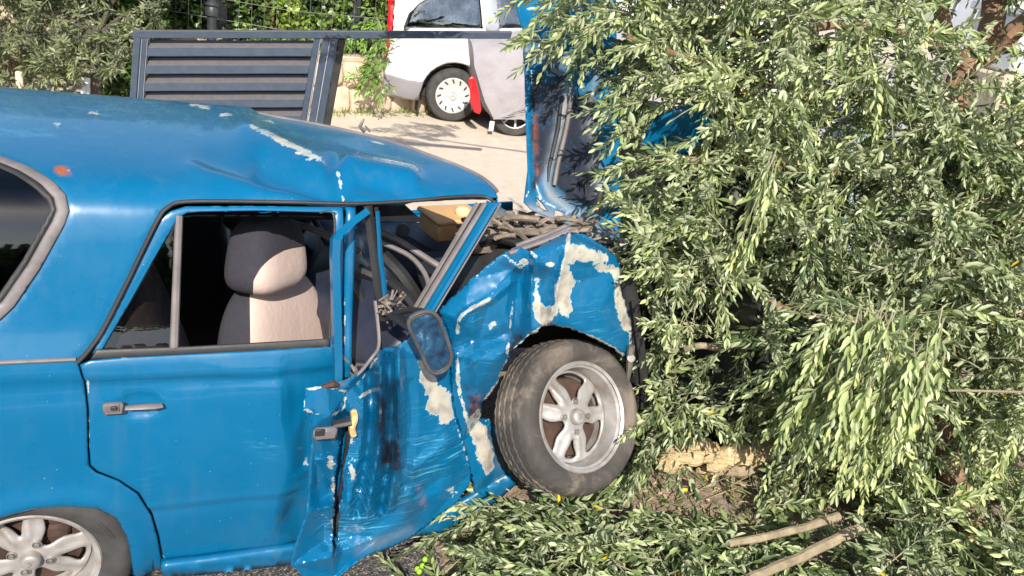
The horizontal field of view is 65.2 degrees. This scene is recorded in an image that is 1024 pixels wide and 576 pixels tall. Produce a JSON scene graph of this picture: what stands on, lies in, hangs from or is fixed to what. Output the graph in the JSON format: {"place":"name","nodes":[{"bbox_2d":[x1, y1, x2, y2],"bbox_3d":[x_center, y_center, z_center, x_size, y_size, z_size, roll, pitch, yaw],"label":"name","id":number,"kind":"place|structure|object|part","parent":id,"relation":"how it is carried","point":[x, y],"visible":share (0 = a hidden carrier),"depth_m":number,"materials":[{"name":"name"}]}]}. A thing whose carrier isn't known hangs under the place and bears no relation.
{"place":"outdoors","nodes":[
{"label":"outdoors","id":0,"kind":"place"},
{"bbox_2d":[129,517,441,575],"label":"road","id":1,"kind":"structure","parent":0,"point":[402,565],"depth_m":2.99,"materials":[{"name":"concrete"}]},
{"bbox_2d":[416,568,421,574],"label":"green fruit","id":2,"kind":"object","parent":1,"relation":"on","point":[418,571],"visible":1,"depth_m":2.98,"materials":[{"name":"green food"}]},
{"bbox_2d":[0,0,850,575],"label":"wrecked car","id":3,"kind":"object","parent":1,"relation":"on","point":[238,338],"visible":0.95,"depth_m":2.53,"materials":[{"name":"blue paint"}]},
{"bbox_3d":[-1.490,-0.102,2.072,0.565,0.417,0.281,-1,25,-24],"label":"side window","id":4,"kind":"part","parent":3,"relation":"part of","materials":[{"name":"black glass"}]},
{"bbox_3d":[-0.873,0.348,2.439,0.761,1.212,0.216,-1,25,-24],"label":"rear door","id":5,"kind":"part","parent":3,"relation":"part of","materials":[{"name":"blue paint"}]},
{"bbox_3d":[-0.504,0.020,2.382,0.082,0.504,0.192,10,23,1],"label":"bent window frame","id":6,"kind":"part","parent":3,"relation":"part of","materials":[{"name":"blue paint"}]},
{"bbox_3d":[-0.395,0.530,2.624,0.666,1.022,0.189,-6,28,-34],"label":"front door","id":7,"kind":"part","parent":3,"relation":"part of","materials":[{"name":"blue paint"}]},
{"bbox_2d":[130,30,511,124],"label":"louvred gate","id":8,"kind":"structure","parent":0,"point":[274,77],"depth_m":6.71,"materials":[{"name":"grey metal"}]},
{"bbox_2d":[347,537,447,575],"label":"loose gravel","id":9,"kind":"structure","parent":0,"point":[384,569],"depth_m":3.04,"materials":[{"name":"grey gravel"}]},
{"bbox_2d":[3,0,963,270],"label":"ground","id":10,"kind":"structure","parent":0,"point":[495,156],"depth_m":9.23,"materials":[{"name":"concrete"}]},
{"bbox_2d":[0,53,32,87],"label":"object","id":11,"kind":"object","parent":10,"relation":"on","point":[17,75],"visible":0.23,"depth_m":7.91,"materials":[{"name":"beige plant"}]},
{"bbox_2d":[0,0,169,94],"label":"oleander tree","id":12,"kind":"object","parent":10,"relation":"on","point":[93,30],"visible":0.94,"depth_m":7.24,"materials":[{"name":"green plant"}]},
{"bbox_2d":[0,0,173,77],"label":"evergreen screen","id":13,"kind":"object","parent":10,"relation":"on","point":[76,45],"visible":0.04,"depth_m":8.88,"materials":[{"name":"green plant"}]},
{"bbox_2d":[98,0,173,96],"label":"shaded shrub","id":14,"kind":"object","parent":10,"relation":"on","point":[120,86],"visible":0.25,"depth_m":8.21,"materials":[{"name":"green plant"}]},
{"bbox_2d":[30,0,387,53],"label":"clipped hedge","id":15,"kind":"object","parent":10,"relation":"on","point":[239,11],"visible":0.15,"depth_m":9.35,"materials":[{"name":"green plant"}]},
{"bbox_2d":[204,0,219,39],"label":"lamp post","id":16,"kind":"object","parent":10,"relation":"on","point":[212,10],"visible":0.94,"depth_m":8.49,"materials":[{"name":"metal"}]},
{"bbox_2d":[0,4,485,112],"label":"stone wall","id":17,"kind":"structure","parent":10,"relation":"on","point":[345,93],"depth_m":9.72,"materials":[{"name":"beige stone"}]},
{"bbox_2d":[40,0,385,55],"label":"wire fence","id":18,"kind":"object","parent":17,"relation":"on","point":[332,14],"visible":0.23,"depth_m":8.96,"materials":[{"name":"grey metal"}]},
{"bbox_2d":[332,0,399,109],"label":"wall creeper","id":19,"kind":"object","parent":17,"relation":"on","point":[377,24],"depth_m":9.48,"materials":[{"name":"green plant"}]},
{"bbox_2d":[309,106,433,119],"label":"grass tufts","id":20,"kind":"object","parent":10,"relation":"on","point":[404,110],"visible":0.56,"depth_m":9.94,"materials":[{"name":"beige plant"}]},
{"bbox_2d":[382,0,793,120],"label":"parked van","id":21,"kind":"object","parent":10,"relation":"on","point":[445,91],"visible":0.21,"depth_m":9.81,"materials":[{"name":"white paint"}]},
{"bbox_2d":[460,30,779,137],"bbox_3d":[1.482,-2.796,10.899,4.636,1.426,1.750,2,24,-17],"label":"covered car","id":22,"kind":"object","parent":10,"relation":"on","point":[497,95],"visible":0.23,"depth_m":9.67,"materials":[{"name":"grey fabric"}]},
{"bbox_2d":[823,105,907,290],"bbox_3d":[2.311,-0.452,5.628,0.443,1.560,0.320,4,24,-13],"label":"utility cabinet","id":23,"kind":"object","parent":10,"relation":"on","point":[897,131],"visible":0.05,"depth_m":5.35,"materials":[{"name":"metal"}]},
{"bbox_2d":[874,1,1023,314],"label":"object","id":24,"kind":"object","parent":10,"relation":"on","point":[1002,65],"visible":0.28,"depth_m":5.11,"materials":[{"name":"paint"}]},
{"bbox_2d":[434,298,1023,575],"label":"soil bank","id":25,"kind":"structure","parent":0,"point":[518,491],"depth_m":3.11,"materials":[{"name":"brown soil"}]},
{"bbox_2d":[430,464,510,543],"bbox_3d":[-0.154,0.765,3.156,0.434,0.373,0.727,15,24,12],"label":"torn branch","id":26,"kind":"object","parent":25,"relation":"on","point":[455,507],"visible":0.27,"depth_m":2.91,"materials":[{"name":"green plant"}]},
{"bbox_2d":[373,431,734,575],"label":"torn branch","id":27,"kind":"object","parent":25,"relation":"on","point":[485,556],"visible":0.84,"depth_m":2.70,"materials":[{"name":"green plant"}]},
{"bbox_2d":[641,473,777,524],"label":"wood chips","id":28,"kind":"object","parent":25,"relation":"on","point":[679,508],"visible":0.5,"depth_m":3.08,"materials":[{"name":"brown wood"}]},
{"bbox_2d":[612,466,829,566],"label":"dry stalks","id":29,"kind":"object","parent":25,"relation":"on","point":[756,486],"visible":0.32,"depth_m":3.10,"materials":[{"name":"brown plant"}]},
{"bbox_2d":[656,435,787,479],"bbox_3d":[0.872,0.695,3.246,0.624,0.178,0.165,2,24,-18],"label":"rock","id":30,"kind":"object","parent":25,"relation":"on","point":[747,461],"visible":0.79,"depth_m":3.18,"materials":[{"name":"beige stone"}]},
{"bbox_2d":[636,443,835,536],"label":"fallen leaves","id":31,"kind":"object","parent":25,"relation":"on","point":[705,476],"visible":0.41,"depth_m":3.13,"materials":[{"name":"brown plant"}]},
{"bbox_2d":[488,0,1023,557],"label":"olive tree","id":32,"kind":"object","parent":25,"relation":"on","point":[954,242],"visible":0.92,"depth_m":2.90,"materials":[{"name":"green plant"}]},
{"bbox_2d":[599,439,915,575],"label":"torn branch","id":33,"kind":"object","parent":25,"relation":"on","point":[768,560],"visible":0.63,"depth_m":2.78,"materials":[{"name":"green plant"}]},
{"bbox_2d":[608,361,961,525],"bbox_3d":[1.253,0.607,3.670,1.923,0.619,1.793,10,23,0],"label":"torn branch","id":34,"kind":"object","parent":25,"relation":"on","point":[829,479],"visible":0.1,"depth_m":3.18,"materials":[{"name":"green plant"}]},
{"bbox_2d":[761,0,980,202],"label":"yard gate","id":35,"kind":"structure","parent":25,"relation":"on","point":[963,13],"depth_m":6.87,"materials":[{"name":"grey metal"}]},
{"bbox_2d":[800,415,1023,575],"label":"torn branch","id":36,"kind":"object","parent":25,"relation":"on","point":[1005,555],"visible":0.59,"depth_m":2.82,"materials":[{"name":"green plant"}]},
{"bbox_2d":[837,0,1023,24],"label":"sky","id":37,"kind":"structure","parent":0,"point":[926,15],"materials":[{"name":"white"}]}
]}

